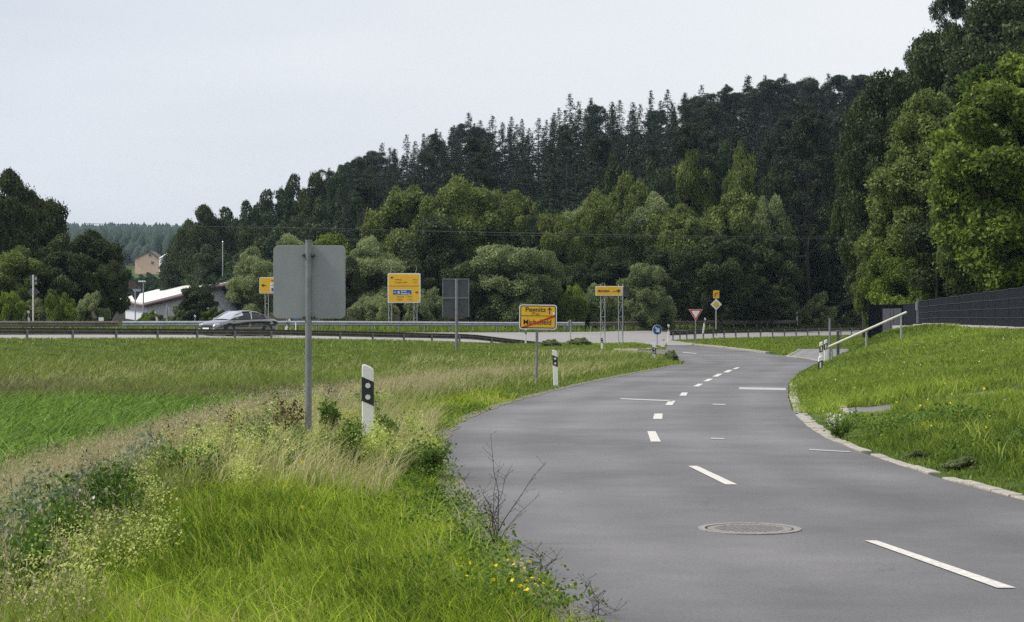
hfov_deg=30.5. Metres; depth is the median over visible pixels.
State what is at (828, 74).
spruce tree
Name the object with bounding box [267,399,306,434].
wild plant
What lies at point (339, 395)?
dry grass
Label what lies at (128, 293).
broadleaf tree
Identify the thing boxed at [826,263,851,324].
broadleaf tree
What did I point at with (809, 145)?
broadleaf tree
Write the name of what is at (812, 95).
pine tree
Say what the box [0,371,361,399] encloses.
rough meadow edge
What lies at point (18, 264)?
broadleaf tree
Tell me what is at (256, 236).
broadleaf tree
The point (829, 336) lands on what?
steel post
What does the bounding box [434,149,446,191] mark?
spruce tree
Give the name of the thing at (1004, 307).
garden fence
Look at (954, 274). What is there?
broadleaf tree
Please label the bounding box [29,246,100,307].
broadleaf tree
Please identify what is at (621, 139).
spruce tree
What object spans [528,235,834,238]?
power cable
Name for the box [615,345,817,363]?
junction
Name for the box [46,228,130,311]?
broadleaf tree
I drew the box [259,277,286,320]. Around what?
direction sign
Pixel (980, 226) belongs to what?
broadleaf tree
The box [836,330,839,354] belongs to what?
marker post
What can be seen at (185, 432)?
dock stalks
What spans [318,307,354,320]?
bush
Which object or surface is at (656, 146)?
spruce tree
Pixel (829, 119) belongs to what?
pine tree
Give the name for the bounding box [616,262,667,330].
broadleaf tree
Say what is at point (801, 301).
broadleaf tree
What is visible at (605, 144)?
pine tree
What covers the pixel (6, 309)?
bush
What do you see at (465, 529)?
edge weeds
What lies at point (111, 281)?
broadleaf tree
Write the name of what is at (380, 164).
spruce tree
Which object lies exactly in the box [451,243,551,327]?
broadleaf tree
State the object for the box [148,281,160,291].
broadleaf tree
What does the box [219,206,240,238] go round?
broadleaf tree
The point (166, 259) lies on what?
broadleaf tree
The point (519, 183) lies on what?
spruce tree
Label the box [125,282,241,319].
industrial hall
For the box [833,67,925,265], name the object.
broadleaf tree
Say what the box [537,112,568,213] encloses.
spruce tree
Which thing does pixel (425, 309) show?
bush
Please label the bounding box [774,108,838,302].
pine tree
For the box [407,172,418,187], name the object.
spruce tree
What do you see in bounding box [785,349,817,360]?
kerb
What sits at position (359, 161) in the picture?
pine tree
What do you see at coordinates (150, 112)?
sky
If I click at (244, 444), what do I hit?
wild plant
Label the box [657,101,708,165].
pine tree
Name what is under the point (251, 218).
broadleaf tree
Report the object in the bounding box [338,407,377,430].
wild plant
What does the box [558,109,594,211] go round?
spruce tree
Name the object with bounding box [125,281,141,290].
house
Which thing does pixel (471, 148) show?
pine tree
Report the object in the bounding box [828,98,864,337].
broadleaf tree
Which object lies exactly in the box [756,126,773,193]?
spruce tree
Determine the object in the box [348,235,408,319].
broadleaf tree
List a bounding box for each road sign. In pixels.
[273,240,345,435]
[442,279,468,349]
[623,286,628,295]
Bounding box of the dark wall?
[868,304,902,338]
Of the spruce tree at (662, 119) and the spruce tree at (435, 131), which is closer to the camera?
the spruce tree at (662, 119)
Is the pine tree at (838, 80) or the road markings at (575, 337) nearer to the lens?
the road markings at (575, 337)
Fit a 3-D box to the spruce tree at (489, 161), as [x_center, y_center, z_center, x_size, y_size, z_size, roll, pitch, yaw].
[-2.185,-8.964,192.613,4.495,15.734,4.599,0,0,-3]
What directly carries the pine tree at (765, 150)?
on the ground at (462, 319)
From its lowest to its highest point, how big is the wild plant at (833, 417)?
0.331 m
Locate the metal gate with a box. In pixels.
[903,299,918,325]
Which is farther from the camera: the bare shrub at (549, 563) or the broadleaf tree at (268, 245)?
the broadleaf tree at (268, 245)
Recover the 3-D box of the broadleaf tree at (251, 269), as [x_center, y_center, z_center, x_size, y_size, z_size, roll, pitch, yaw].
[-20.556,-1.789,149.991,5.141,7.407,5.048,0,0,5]
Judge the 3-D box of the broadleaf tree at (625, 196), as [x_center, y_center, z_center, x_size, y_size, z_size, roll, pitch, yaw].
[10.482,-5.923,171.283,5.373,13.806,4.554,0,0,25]
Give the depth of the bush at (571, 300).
149.51 m
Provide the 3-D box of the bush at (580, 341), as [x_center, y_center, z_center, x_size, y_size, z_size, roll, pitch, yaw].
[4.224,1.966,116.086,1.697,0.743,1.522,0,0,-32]
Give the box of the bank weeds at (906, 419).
[838,401,1023,465]
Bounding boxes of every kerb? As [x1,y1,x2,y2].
[614,343,666,350]
[660,339,769,353]
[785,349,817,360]
[789,384,830,433]
[796,414,1023,499]
[838,405,852,415]
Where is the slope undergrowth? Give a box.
[0,364,565,621]
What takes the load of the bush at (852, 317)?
on the ground at (462, 319)
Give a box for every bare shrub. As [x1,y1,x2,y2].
[463,434,546,543]
[522,541,561,575]
[577,573,625,616]
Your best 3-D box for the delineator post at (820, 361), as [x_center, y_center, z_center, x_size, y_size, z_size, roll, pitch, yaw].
[9.348,1.935,56.986,0.126,1.150,0.105,2,0,0]
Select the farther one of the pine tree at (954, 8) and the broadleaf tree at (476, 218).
the broadleaf tree at (476, 218)
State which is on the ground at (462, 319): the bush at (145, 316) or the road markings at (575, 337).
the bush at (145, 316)
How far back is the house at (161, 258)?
641.32 m
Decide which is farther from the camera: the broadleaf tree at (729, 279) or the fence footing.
the broadleaf tree at (729, 279)
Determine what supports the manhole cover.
on the village road at (622, 506)
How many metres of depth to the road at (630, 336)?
133.50 m
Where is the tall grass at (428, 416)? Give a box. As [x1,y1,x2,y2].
[177,390,455,498]
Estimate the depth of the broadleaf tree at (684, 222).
166.20 m
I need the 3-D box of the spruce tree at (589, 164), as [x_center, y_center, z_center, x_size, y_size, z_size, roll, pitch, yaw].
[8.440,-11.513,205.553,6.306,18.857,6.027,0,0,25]
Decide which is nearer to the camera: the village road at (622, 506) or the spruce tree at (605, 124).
the village road at (622, 506)
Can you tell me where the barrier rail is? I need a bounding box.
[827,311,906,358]
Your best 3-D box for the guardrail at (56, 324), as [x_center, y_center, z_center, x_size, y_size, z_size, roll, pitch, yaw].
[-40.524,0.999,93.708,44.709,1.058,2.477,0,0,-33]
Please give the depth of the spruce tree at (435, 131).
341.73 m
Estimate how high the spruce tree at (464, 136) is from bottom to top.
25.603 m
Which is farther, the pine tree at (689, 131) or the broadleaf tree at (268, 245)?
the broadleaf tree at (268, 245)
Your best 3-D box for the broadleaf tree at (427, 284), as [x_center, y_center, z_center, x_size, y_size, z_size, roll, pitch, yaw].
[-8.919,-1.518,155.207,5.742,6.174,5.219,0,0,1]
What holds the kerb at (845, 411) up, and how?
on the ground at (462, 319)
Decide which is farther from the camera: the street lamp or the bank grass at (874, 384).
the street lamp
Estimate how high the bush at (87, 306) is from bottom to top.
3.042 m
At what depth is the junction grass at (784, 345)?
117.90 m
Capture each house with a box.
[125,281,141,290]
[133,249,160,273]
[159,254,167,270]
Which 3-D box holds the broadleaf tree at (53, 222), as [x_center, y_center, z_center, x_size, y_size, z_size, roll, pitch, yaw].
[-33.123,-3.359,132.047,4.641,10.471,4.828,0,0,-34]
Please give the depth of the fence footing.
83.52 m
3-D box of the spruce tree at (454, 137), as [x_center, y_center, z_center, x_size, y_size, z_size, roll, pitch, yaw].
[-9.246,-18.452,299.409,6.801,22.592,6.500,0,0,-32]
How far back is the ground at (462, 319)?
81.42 m
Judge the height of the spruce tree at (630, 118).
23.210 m
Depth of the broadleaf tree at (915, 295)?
105.41 m
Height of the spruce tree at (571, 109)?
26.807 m
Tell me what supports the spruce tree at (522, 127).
on the ground at (462, 319)
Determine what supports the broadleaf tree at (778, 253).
on the ground at (462, 319)
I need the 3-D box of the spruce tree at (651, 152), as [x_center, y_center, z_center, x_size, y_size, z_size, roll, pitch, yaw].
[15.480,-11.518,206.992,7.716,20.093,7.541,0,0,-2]
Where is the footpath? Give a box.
[848,391,992,412]
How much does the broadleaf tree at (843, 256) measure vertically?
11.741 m
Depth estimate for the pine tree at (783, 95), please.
331.37 m
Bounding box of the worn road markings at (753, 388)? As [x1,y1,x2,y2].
[620,352,849,451]
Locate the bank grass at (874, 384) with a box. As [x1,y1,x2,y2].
[787,322,1023,494]
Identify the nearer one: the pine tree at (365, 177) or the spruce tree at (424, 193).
the pine tree at (365, 177)
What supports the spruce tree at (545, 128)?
on the ground at (462, 319)
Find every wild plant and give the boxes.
[234,422,275,467]
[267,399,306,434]
[317,394,341,433]
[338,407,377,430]
[374,407,399,440]
[400,409,424,441]
[413,439,456,475]
[818,416,857,437]
[825,412,843,427]
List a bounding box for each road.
[0,329,861,342]
[443,364,1023,621]
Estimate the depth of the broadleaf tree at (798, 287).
186.49 m
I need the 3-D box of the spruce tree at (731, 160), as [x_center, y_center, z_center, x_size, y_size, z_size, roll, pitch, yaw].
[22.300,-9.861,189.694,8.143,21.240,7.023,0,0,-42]
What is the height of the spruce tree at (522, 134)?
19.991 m
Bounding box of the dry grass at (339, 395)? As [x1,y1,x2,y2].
[0,363,546,621]
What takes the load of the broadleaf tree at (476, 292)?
on the ground at (462, 319)
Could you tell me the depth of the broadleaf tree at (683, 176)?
178.53 m
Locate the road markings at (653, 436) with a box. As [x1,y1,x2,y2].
[647,367,1015,587]
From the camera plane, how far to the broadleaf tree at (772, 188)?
183.53 m
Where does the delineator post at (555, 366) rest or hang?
on the ground at (462, 319)
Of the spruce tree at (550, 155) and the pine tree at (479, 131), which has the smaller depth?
the spruce tree at (550, 155)
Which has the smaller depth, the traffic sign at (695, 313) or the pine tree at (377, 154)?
the traffic sign at (695, 313)
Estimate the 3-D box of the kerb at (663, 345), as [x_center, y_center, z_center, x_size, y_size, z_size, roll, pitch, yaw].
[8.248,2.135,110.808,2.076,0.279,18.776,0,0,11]
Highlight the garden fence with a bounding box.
[919,286,1023,326]
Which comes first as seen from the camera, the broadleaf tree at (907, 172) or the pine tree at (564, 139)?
the broadleaf tree at (907, 172)
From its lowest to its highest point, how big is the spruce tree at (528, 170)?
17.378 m
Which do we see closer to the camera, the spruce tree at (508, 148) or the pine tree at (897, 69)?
the pine tree at (897, 69)
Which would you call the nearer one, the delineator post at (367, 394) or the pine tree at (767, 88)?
the delineator post at (367, 394)
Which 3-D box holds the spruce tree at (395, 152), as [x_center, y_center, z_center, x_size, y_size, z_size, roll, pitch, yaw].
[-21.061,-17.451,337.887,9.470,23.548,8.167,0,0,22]
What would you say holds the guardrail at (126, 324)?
on the ground at (462, 319)
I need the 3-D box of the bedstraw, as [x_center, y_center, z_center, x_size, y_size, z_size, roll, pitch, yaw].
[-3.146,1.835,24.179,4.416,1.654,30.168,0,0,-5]
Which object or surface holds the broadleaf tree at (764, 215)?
on the ground at (462, 319)
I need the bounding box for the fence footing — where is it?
[892,323,1023,328]
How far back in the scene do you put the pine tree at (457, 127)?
352.77 m
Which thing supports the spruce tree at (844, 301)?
on the ground at (462, 319)
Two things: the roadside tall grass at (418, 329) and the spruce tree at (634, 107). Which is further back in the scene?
the spruce tree at (634, 107)
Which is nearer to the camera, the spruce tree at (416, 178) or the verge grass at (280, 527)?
the verge grass at (280, 527)
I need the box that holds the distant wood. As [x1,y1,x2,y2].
[42,221,185,263]
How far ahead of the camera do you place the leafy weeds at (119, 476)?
14.24 m
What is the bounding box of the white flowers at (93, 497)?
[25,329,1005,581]
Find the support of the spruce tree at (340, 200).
on the ground at (462, 319)
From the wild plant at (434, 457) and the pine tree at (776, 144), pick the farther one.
the pine tree at (776, 144)
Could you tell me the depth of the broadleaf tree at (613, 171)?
185.74 m
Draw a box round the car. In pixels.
[199,310,277,335]
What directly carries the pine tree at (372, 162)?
on the ground at (462, 319)
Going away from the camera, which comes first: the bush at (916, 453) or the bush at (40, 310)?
the bush at (916, 453)
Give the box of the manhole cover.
[698,522,801,534]
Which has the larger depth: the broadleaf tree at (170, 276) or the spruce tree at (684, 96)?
the spruce tree at (684, 96)
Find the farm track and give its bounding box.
[790,349,848,359]
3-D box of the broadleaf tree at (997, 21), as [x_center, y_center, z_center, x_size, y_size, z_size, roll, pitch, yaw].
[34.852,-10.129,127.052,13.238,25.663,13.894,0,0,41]
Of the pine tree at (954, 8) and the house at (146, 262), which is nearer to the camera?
the pine tree at (954, 8)
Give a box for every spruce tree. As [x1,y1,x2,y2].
[334,184,345,218]
[335,191,357,248]
[373,144,389,204]
[378,170,391,210]
[380,146,400,197]
[384,149,401,184]
[386,149,403,185]
[386,154,402,225]
[392,161,406,227]
[398,134,414,188]
[398,155,409,190]
[405,141,421,187]
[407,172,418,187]
[408,149,417,182]
[410,168,423,188]
[413,133,433,195]
[415,140,433,196]
[425,129,440,202]
[429,132,446,196]
[432,140,453,197]
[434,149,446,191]
[441,127,455,184]
[442,124,463,201]
[447,141,464,181]
[455,124,467,173]
[459,113,481,179]
[464,123,479,179]
[477,132,497,187]
[480,128,499,189]
[484,147,493,190]
[485,116,508,193]
[495,122,510,190]
[497,129,510,195]
[499,117,524,193]
[499,126,518,177]
[501,124,531,194]
[506,133,523,193]
[508,141,530,196]
[517,135,538,212]
[518,119,534,193]
[520,129,531,187]
[521,133,544,203]
[525,128,536,193]
[526,118,548,199]
[530,128,552,200]
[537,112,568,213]
[537,120,551,164]
[537,122,569,215]
[538,145,559,210]
[541,147,565,210]
[548,107,574,210]
[557,94,577,203]
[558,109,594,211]
[560,110,573,184]
[562,101,588,207]
[568,120,598,209]
[570,101,601,204]
[575,109,591,178]
[580,97,597,181]
[580,115,598,189]
[599,104,624,180]
[599,109,613,146]
[602,101,620,141]
[611,100,633,163]
[614,125,631,171]
[622,130,641,183]
[623,102,644,165]
[624,112,639,177]
[624,133,640,181]
[629,103,647,175]
[635,115,662,182]
[640,108,660,177]
[643,90,655,143]
[653,100,670,161]
[654,102,681,171]
[662,89,676,164]
[665,116,679,170]
[676,95,687,163]
[698,85,718,158]
[716,109,740,311]
[730,111,763,235]
[733,76,763,152]
[735,74,759,151]
[745,108,760,193]
[756,102,773,186]
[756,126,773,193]
[820,242,854,311]
[822,72,838,128]
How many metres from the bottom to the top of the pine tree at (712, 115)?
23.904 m
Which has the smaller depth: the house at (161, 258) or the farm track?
the farm track
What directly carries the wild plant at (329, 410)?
on the ground at (462, 319)
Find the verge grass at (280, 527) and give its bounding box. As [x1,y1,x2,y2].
[0,385,615,621]
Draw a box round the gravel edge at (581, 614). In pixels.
[433,363,685,621]
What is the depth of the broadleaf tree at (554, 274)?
150.88 m
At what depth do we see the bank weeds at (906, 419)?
25.62 m
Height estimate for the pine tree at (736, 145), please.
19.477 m
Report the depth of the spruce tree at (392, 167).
350.19 m
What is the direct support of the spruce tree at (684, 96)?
on the ground at (462, 319)
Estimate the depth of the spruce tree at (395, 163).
246.10 m
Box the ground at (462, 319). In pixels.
[0,263,1023,621]
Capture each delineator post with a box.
[281,319,290,338]
[362,364,373,444]
[552,350,557,385]
[652,344,655,356]
[668,324,669,342]
[818,356,822,369]
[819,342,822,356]
[824,340,826,360]
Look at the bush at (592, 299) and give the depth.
150.97 m
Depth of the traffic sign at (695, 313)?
121.99 m
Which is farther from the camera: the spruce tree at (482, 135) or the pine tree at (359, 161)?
the spruce tree at (482, 135)
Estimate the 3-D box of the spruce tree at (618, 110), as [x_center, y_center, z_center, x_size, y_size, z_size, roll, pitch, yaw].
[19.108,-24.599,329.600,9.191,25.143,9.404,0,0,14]
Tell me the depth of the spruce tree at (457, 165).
210.16 m
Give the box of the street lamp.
[138,281,145,313]
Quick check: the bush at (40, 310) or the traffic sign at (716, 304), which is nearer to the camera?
the bush at (40, 310)
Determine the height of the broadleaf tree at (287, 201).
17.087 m
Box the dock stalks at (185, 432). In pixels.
[0,379,374,534]
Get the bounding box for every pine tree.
[306,168,339,198]
[343,163,363,182]
[343,178,379,247]
[347,155,372,193]
[347,172,384,210]
[363,150,386,185]
[364,151,393,187]
[412,133,455,197]
[416,139,446,179]
[444,123,469,177]
[449,136,503,201]
[455,126,504,179]
[466,151,501,189]
[547,124,586,209]
[568,134,619,210]
[577,103,608,180]
[598,134,640,175]
[634,110,668,172]
[635,129,661,176]
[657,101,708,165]
[664,121,717,297]
[681,94,718,156]
[688,92,738,161]
[693,101,737,163]
[695,129,725,167]
[710,86,754,157]
[720,131,760,193]
[733,86,771,152]
[741,78,792,185]
[750,138,787,194]
[755,114,795,188]
[758,77,801,175]
[762,99,834,215]
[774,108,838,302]
[787,86,826,112]
[794,75,832,117]
[794,80,826,116]
[815,74,851,129]
[818,106,850,206]
[821,111,839,143]
[831,74,874,130]
[892,67,905,80]
[902,36,918,74]
[926,0,970,32]
[959,18,969,29]
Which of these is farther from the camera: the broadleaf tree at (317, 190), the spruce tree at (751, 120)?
the spruce tree at (751, 120)
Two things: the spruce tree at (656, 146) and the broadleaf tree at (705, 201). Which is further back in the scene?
the spruce tree at (656, 146)
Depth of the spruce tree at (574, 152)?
332.07 m
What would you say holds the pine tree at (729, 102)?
on the ground at (462, 319)
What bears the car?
on the road at (630, 336)
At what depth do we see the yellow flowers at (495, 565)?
11.13 m
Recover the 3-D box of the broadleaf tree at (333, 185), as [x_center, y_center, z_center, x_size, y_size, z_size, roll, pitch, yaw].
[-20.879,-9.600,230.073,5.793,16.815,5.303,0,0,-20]
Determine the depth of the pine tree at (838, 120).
188.75 m
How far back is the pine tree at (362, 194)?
193.08 m
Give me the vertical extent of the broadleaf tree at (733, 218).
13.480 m
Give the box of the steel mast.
[222,241,222,275]
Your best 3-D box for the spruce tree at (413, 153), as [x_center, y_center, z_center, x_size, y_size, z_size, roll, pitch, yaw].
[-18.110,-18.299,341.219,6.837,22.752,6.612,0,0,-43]
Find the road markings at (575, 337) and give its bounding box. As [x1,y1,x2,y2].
[92,331,783,338]
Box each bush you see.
[0,290,25,327]
[22,297,47,327]
[44,289,77,327]
[74,290,112,320]
[136,310,164,327]
[165,305,187,327]
[199,306,225,320]
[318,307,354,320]
[351,295,401,327]
[403,287,449,327]
[508,291,542,329]
[539,339,561,345]
[557,283,589,329]
[566,337,591,344]
[582,282,625,329]
[640,295,677,330]
[663,350,678,360]
[680,298,715,326]
[728,303,773,326]
[777,302,804,326]
[802,291,838,326]
[833,297,861,326]
[903,449,930,460]
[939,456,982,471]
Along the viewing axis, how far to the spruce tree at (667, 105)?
352.20 m
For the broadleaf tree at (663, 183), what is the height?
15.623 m
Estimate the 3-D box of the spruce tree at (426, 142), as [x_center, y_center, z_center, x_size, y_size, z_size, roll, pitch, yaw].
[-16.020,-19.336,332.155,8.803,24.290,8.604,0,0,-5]
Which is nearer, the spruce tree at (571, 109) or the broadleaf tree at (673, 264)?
the broadleaf tree at (673, 264)
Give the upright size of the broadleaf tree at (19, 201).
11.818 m
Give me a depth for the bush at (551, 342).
111.83 m
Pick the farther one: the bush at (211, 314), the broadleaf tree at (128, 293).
the broadleaf tree at (128, 293)
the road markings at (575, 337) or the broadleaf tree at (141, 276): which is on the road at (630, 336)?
the road markings at (575, 337)
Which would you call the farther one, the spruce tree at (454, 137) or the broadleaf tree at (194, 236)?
the spruce tree at (454, 137)
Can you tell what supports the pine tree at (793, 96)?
on the ground at (462, 319)
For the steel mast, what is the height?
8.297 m
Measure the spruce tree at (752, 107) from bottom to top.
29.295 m
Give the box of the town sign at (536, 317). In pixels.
[519,304,556,384]
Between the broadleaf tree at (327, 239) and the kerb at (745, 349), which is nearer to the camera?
the kerb at (745, 349)
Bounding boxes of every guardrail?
[0,321,118,334]
[0,328,538,343]
[122,321,584,331]
[590,320,842,331]
[670,327,861,340]
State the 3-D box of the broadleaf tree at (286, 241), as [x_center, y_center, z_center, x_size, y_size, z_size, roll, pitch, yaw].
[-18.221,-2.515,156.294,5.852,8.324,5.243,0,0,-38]
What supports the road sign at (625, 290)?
on the ground at (462, 319)
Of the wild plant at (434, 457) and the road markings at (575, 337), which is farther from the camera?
the road markings at (575, 337)
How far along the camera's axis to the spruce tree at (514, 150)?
273.49 m
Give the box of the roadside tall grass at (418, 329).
[0,312,858,334]
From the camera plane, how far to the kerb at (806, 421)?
20.56 m
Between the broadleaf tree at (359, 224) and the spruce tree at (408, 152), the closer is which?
the broadleaf tree at (359, 224)
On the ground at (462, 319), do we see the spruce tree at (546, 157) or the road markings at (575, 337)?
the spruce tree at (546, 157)
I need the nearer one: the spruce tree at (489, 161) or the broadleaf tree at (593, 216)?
the broadleaf tree at (593, 216)
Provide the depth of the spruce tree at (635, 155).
229.12 m
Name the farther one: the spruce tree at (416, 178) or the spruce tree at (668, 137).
the spruce tree at (668, 137)
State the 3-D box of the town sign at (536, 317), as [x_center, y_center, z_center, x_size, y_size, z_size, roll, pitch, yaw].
[0.647,1.015,47.517,0.950,2.354,0.125,1,0,0]
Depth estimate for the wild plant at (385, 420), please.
22.55 m
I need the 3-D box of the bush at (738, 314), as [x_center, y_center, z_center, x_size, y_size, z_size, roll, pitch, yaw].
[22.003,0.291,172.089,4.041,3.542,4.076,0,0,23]
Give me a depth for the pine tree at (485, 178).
180.69 m
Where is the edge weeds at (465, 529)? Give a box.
[356,401,607,617]
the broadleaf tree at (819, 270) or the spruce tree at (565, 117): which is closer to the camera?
the broadleaf tree at (819, 270)
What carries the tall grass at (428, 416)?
on the ground at (462, 319)
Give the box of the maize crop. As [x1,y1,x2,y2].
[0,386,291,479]
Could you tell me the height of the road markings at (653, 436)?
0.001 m
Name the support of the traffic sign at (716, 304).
on the ground at (462, 319)
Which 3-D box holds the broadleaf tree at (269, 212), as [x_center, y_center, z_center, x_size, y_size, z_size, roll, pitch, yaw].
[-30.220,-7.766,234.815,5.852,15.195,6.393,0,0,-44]
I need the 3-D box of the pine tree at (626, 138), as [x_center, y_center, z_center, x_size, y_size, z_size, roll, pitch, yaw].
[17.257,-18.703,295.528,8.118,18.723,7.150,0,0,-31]
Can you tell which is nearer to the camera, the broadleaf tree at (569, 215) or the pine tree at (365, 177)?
the broadleaf tree at (569, 215)
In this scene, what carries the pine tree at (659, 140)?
on the ground at (462, 319)
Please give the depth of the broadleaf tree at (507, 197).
173.11 m
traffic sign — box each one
[28,275,38,320]
[129,291,140,320]
[165,305,169,320]
[567,320,571,340]
[653,325,661,344]
[689,309,702,341]
[711,290,721,335]
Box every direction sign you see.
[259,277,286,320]
[388,267,420,327]
[595,284,622,344]
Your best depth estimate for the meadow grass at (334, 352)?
78.12 m
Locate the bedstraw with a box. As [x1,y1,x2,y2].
[0,384,443,621]
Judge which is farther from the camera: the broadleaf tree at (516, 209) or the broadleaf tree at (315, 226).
the broadleaf tree at (315, 226)
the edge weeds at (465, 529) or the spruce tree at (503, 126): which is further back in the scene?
the spruce tree at (503, 126)
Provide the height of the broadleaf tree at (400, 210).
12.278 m
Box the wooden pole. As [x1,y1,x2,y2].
[935,265,938,298]
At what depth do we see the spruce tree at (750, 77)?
349.97 m
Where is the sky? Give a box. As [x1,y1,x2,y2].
[0,0,973,226]
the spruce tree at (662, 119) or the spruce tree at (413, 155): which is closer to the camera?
the spruce tree at (662, 119)
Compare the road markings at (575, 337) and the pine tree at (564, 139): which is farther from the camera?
the pine tree at (564, 139)
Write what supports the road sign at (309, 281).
on the ground at (462, 319)
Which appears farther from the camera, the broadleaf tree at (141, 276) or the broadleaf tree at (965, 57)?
the broadleaf tree at (141, 276)
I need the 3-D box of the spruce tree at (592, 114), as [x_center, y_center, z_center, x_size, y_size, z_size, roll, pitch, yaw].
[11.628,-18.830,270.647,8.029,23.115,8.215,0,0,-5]
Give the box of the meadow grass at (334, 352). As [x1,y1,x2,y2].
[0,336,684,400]
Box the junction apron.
[636,341,689,344]
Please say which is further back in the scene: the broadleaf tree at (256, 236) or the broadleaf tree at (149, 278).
the broadleaf tree at (149, 278)
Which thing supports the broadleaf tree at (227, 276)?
on the ground at (462, 319)
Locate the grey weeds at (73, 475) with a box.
[0,376,361,570]
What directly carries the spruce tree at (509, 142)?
on the ground at (462, 319)
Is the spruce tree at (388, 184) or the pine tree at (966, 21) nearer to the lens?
the pine tree at (966, 21)
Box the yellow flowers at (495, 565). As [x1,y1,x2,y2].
[165,369,1021,593]
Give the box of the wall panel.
[882,308,902,332]
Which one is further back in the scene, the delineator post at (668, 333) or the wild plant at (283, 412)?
the delineator post at (668, 333)
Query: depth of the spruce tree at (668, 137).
229.39 m
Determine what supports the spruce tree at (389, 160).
on the ground at (462, 319)
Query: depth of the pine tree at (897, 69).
169.69 m
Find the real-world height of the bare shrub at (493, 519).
0.849 m
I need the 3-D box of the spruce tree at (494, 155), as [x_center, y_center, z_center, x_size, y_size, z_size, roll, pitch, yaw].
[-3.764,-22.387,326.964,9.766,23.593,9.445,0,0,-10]
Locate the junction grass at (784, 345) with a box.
[584,334,867,354]
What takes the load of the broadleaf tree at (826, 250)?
on the ground at (462, 319)
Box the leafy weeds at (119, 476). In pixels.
[0,390,435,609]
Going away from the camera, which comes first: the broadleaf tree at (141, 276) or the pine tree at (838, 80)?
the pine tree at (838, 80)
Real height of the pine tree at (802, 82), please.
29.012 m
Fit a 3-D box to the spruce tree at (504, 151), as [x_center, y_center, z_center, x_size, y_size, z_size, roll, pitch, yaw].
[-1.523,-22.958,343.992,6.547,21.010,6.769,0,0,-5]
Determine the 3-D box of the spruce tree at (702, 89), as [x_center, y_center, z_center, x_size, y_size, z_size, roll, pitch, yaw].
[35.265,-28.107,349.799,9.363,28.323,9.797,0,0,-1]
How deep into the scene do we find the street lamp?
194.95 m
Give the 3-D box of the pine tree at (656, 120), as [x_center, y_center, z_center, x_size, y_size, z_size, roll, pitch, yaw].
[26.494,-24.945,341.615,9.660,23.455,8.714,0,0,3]
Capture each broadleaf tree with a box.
[0,166,44,259]
[0,205,10,263]
[0,245,46,310]
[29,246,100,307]
[33,195,70,292]
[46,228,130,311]
[90,259,131,327]
[120,261,126,269]
[120,288,132,297]
[122,249,132,264]
[133,274,143,285]
[140,272,158,292]
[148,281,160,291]
[156,255,191,290]
[157,226,185,278]
[166,204,227,285]
[176,283,219,320]
[184,244,235,287]
[216,253,252,309]
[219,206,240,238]
[224,243,272,314]
[225,200,261,258]
[235,223,271,260]
[253,188,289,228]
[259,215,304,261]
[270,232,304,326]
[274,173,303,218]
[289,170,327,227]
[297,202,337,241]
[312,232,352,257]
[322,164,355,224]
[329,197,366,239]
[344,222,380,251]
[346,255,367,313]
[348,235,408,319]
[357,184,426,257]
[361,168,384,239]
[393,256,437,320]
[397,212,475,318]
[416,173,512,271]
[439,259,498,321]
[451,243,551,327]
[489,186,542,247]
[503,191,532,245]
[520,200,564,263]
[532,250,571,309]
[536,212,593,266]
[554,262,588,311]
[562,194,614,293]
[573,188,627,274]
[579,246,631,308]
[594,151,625,217]
[601,170,649,315]
[612,191,670,317]
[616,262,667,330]
[634,202,709,320]
[636,156,679,212]
[638,244,696,325]
[670,147,715,217]
[679,233,761,328]
[685,164,716,296]
[699,139,733,316]
[700,186,771,324]
[720,141,766,239]
[736,276,792,328]
[744,227,807,327]
[751,193,796,326]
[762,154,791,216]
[785,134,819,228]
[790,221,830,318]
[794,253,839,305]
[795,280,814,308]
[798,202,839,306]
[815,143,840,264]
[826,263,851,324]
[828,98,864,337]
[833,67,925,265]
[836,215,860,299]
[849,194,939,277]
[849,260,877,334]
[854,248,917,318]
[863,87,970,294]
[892,63,913,83]
[900,18,970,93]
[902,222,974,297]
[904,269,946,303]
[925,50,1023,291]
[925,184,1006,294]
[939,0,1023,94]
[940,35,1023,107]
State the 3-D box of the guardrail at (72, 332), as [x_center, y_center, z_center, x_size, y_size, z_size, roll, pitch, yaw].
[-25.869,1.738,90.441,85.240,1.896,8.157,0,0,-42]
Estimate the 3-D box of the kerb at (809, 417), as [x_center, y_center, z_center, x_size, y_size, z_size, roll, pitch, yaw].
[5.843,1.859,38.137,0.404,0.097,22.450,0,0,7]
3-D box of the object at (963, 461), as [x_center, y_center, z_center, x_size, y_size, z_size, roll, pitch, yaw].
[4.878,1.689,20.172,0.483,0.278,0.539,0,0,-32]
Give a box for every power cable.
[85,223,762,236]
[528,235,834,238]
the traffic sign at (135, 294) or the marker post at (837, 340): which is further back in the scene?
the traffic sign at (135, 294)
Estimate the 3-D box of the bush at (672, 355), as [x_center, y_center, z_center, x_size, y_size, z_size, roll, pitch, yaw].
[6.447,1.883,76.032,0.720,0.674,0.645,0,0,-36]
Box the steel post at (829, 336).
[828,318,830,357]
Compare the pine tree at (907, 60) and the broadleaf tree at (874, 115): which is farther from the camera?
the pine tree at (907, 60)
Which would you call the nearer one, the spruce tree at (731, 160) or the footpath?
the footpath

